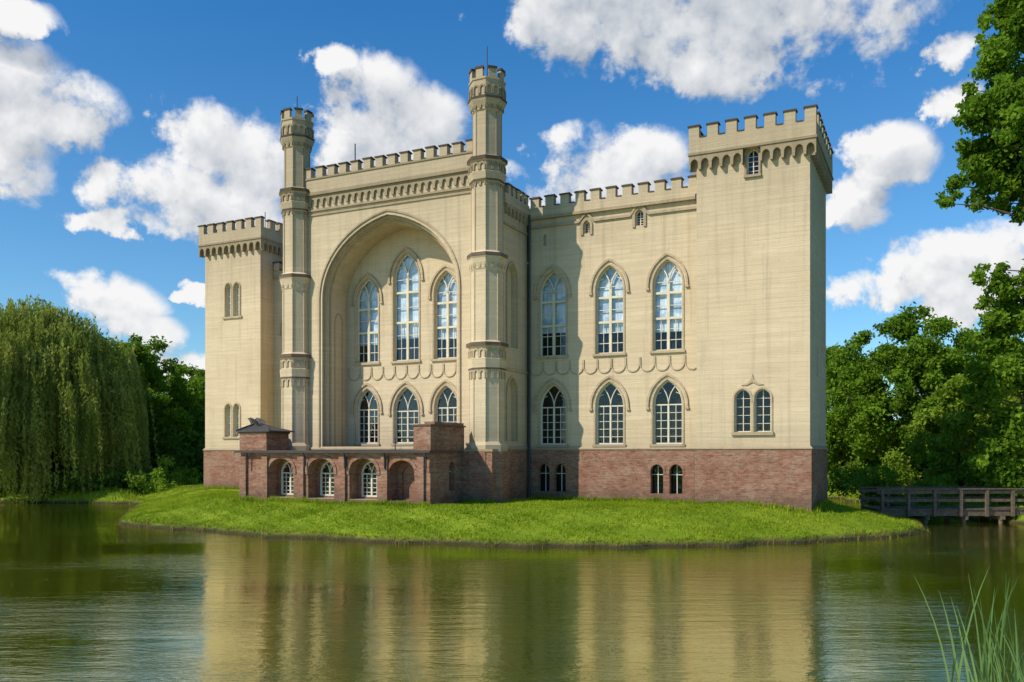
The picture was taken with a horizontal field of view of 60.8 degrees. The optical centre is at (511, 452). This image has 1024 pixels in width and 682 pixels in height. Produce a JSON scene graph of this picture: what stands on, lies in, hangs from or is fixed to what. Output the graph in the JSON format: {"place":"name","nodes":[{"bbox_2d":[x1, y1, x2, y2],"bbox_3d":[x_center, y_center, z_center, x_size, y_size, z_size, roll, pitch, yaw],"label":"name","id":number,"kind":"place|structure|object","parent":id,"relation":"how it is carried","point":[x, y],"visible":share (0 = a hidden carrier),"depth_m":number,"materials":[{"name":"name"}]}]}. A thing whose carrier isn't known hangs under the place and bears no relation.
{"place":"outdoors","nodes":[
{"label":"outdoors","id":0,"kind":"place"},
{"bbox_2d":[0,498,1023,681],"bbox_3d":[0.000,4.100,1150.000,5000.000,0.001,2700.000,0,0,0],"label":"water","id":1,"kind":"structure","parent":0,"point":[91,592],"depth_m":23.16,"materials":[{"name":"green liquid"}]},
{"bbox_2d":[915,566,1023,681],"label":"reed clump","id":2,"kind":"object","parent":1,"relation":"in","point":[998,672],"visible":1,"depth_m":9.58,"materials":[{"name":"green plant"}]},
{"bbox_2d":[0,481,1023,548],"bbox_3d":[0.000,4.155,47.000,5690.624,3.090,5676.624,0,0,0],"label":"ground","id":3,"kind":"structure","parent":0,"point":[551,542],"depth_m":42.11,"materials":[{"name":"green plant"}]},
{"bbox_2d":[2,424,21,472],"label":"willow tree","id":4,"kind":"object","parent":3,"relation":"on","point":[17,458],"visible":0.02,"depth_m":83.74,"materials":[{"name":"green plant"}]},
{"bbox_2d":[0,294,159,504],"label":"willow tree","id":5,"kind":"object","parent":3,"relation":"on","point":[65,382],"visible":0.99,"depth_m":73.61,"materials":[{"name":"green plant"}]},
{"bbox_2d":[99,335,160,394],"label":"broadleaf tree","id":6,"kind":"object","parent":3,"relation":"on","point":[156,390],"depth_m":94.92,"materials":[{"name":"green plant"}]},
{"bbox_2d":[101,332,204,466],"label":"broadleaf tree","id":7,"kind":"object","parent":3,"relation":"on","point":[165,409],"visible":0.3,"depth_m":87.02,"materials":[{"name":"green plant"}]},
{"bbox_2d":[147,375,170,408],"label":"broadleaf tree","id":8,"kind":"object","parent":3,"relation":"on","point":[164,393],"depth_m":104.65,"materials":[{"name":"green plant"}]},
{"bbox_2d":[150,363,204,446],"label":"broadleaf tree","id":9,"kind":"object","parent":3,"relation":"on","point":[197,373],"visible":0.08,"depth_m":94.79,"materials":[{"name":"green plant"}]},
{"bbox_2d":[0,415,965,496],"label":"background thicket","id":10,"kind":"object","parent":3,"relation":"on","point":[184,453],"visible":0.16,"depth_m":84.36,"materials":[{"name":"green plant"}]},
{"bbox_2d":[0,480,1020,519],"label":"bank grass","id":11,"kind":"structure","parent":3,"relation":"on","point":[139,494],"depth_m":71.96,"materials":[{"name":"green plant"}]},
{"bbox_2d":[197,46,833,511],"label":"castle","id":12,"kind":"structure","parent":3,"relation":"on","point":[447,326],"depth_m":50.71,"materials":[{"name":"stone"}]},
{"bbox_2d":[248,417,265,425],"bbox_3d":[-15.387,-1.864,52.320,1.199,0.548,0.792,0,0,26],"label":"eagle statue","id":13,"kind":"object","parent":12,"relation":"on","point":[256,421],"visible":1,"depth_m":52.29,"materials":[{"name":"stone"}]},
{"bbox_2d":[228,284,449,489],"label":"window glass","id":14,"kind":"structure","parent":12,"relation":"in","point":[238,284],"depth_m":67.32,"materials":[{"name":"grey glass"}]},
{"bbox_2d":[199,484,834,514],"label":"wall foot weeds","id":15,"kind":"object","parent":3,"relation":"on","point":[817,508],"depth_m":48.67,"materials":[{"name":"green plant"}]},
{"bbox_2d":[116,506,929,548],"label":"bank grass","id":16,"kind":"structure","parent":3,"relation":"on","point":[494,545],"depth_m":40.95,"materials":[{"name":"green plant"}]},
{"bbox_2d":[129,446,1023,505],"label":"bank shrubs","id":17,"kind":"object","parent":3,"relation":"on","point":[883,475],"visible":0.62,"depth_m":69.93,"materials":[{"name":"green plant"}]},
{"bbox_2d":[826,343,898,476],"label":"broadleaf tree","id":18,"kind":"object","parent":3,"relation":"on","point":[829,351],"visible":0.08,"depth_m":86.20,"materials":[{"name":"green plant"}]},
{"bbox_2d":[826,302,983,482],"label":"broadleaf tree","id":19,"kind":"object","parent":3,"relation":"on","point":[914,367],"visible":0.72,"depth_m":74.63,"materials":[{"name":"green plant"}]},
{"bbox_2d":[857,486,1023,522],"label":"wooden footbridge","id":20,"kind":"object","parent":3,"relation":"on","point":[961,511],"visible":0.87,"depth_m":51.01,"materials":[{"name":"brown wood"}]},
{"bbox_2d":[921,368,1004,486],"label":"light green tree","id":21,"kind":"object","parent":3,"relation":"on","point":[925,440],"visible":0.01,"depth_m":71.36,"materials":[{"name":"green plant"}]},
{"bbox_2d":[907,373,1019,496],"bbox_3d":[32.456,-1.119,62.759,6.864,9.514,10.085,0,0,0],"label":"light green tree","id":22,"kind":"object","parent":3,"relation":"on","point":[954,419],"visible":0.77,"depth_m":62.00,"materials":[{"name":"green plant"}]},
{"bbox_2d":[918,340,1018,484],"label":"broadleaf tree","id":23,"kind":"object","parent":3,"relation":"on","point":[971,355],"visible":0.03,"depth_m":81.88,"materials":[{"name":"green plant"}]},
{"bbox_2d":[934,0,1023,496],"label":"tall broadleaf tree","id":24,"kind":"object","parent":3,"relation":"on","point":[991,163],"visible":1,"depth_m":52.33,"materials":[{"name":"green plant"}]},
{"bbox_2d":[962,387,1023,478],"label":"light green tree","id":25,"kind":"object","parent":3,"relation":"on","point":[981,429],"visible":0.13,"depth_m":60.71,"materials":[{"name":"green plant"}]},
{"bbox_2d":[967,330,1023,412],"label":"broadleaf tree","id":26,"kind":"object","parent":3,"relation":"on","point":[998,355],"visible":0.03,"depth_m":75.95,"materials":[{"name":"green plant"}]},
{"bbox_2d":[0,0,1023,429],"label":"sky","id":27,"kind":"structure","parent":0,"point":[128,127],"materials":[{"name":"blue"}]}
]}

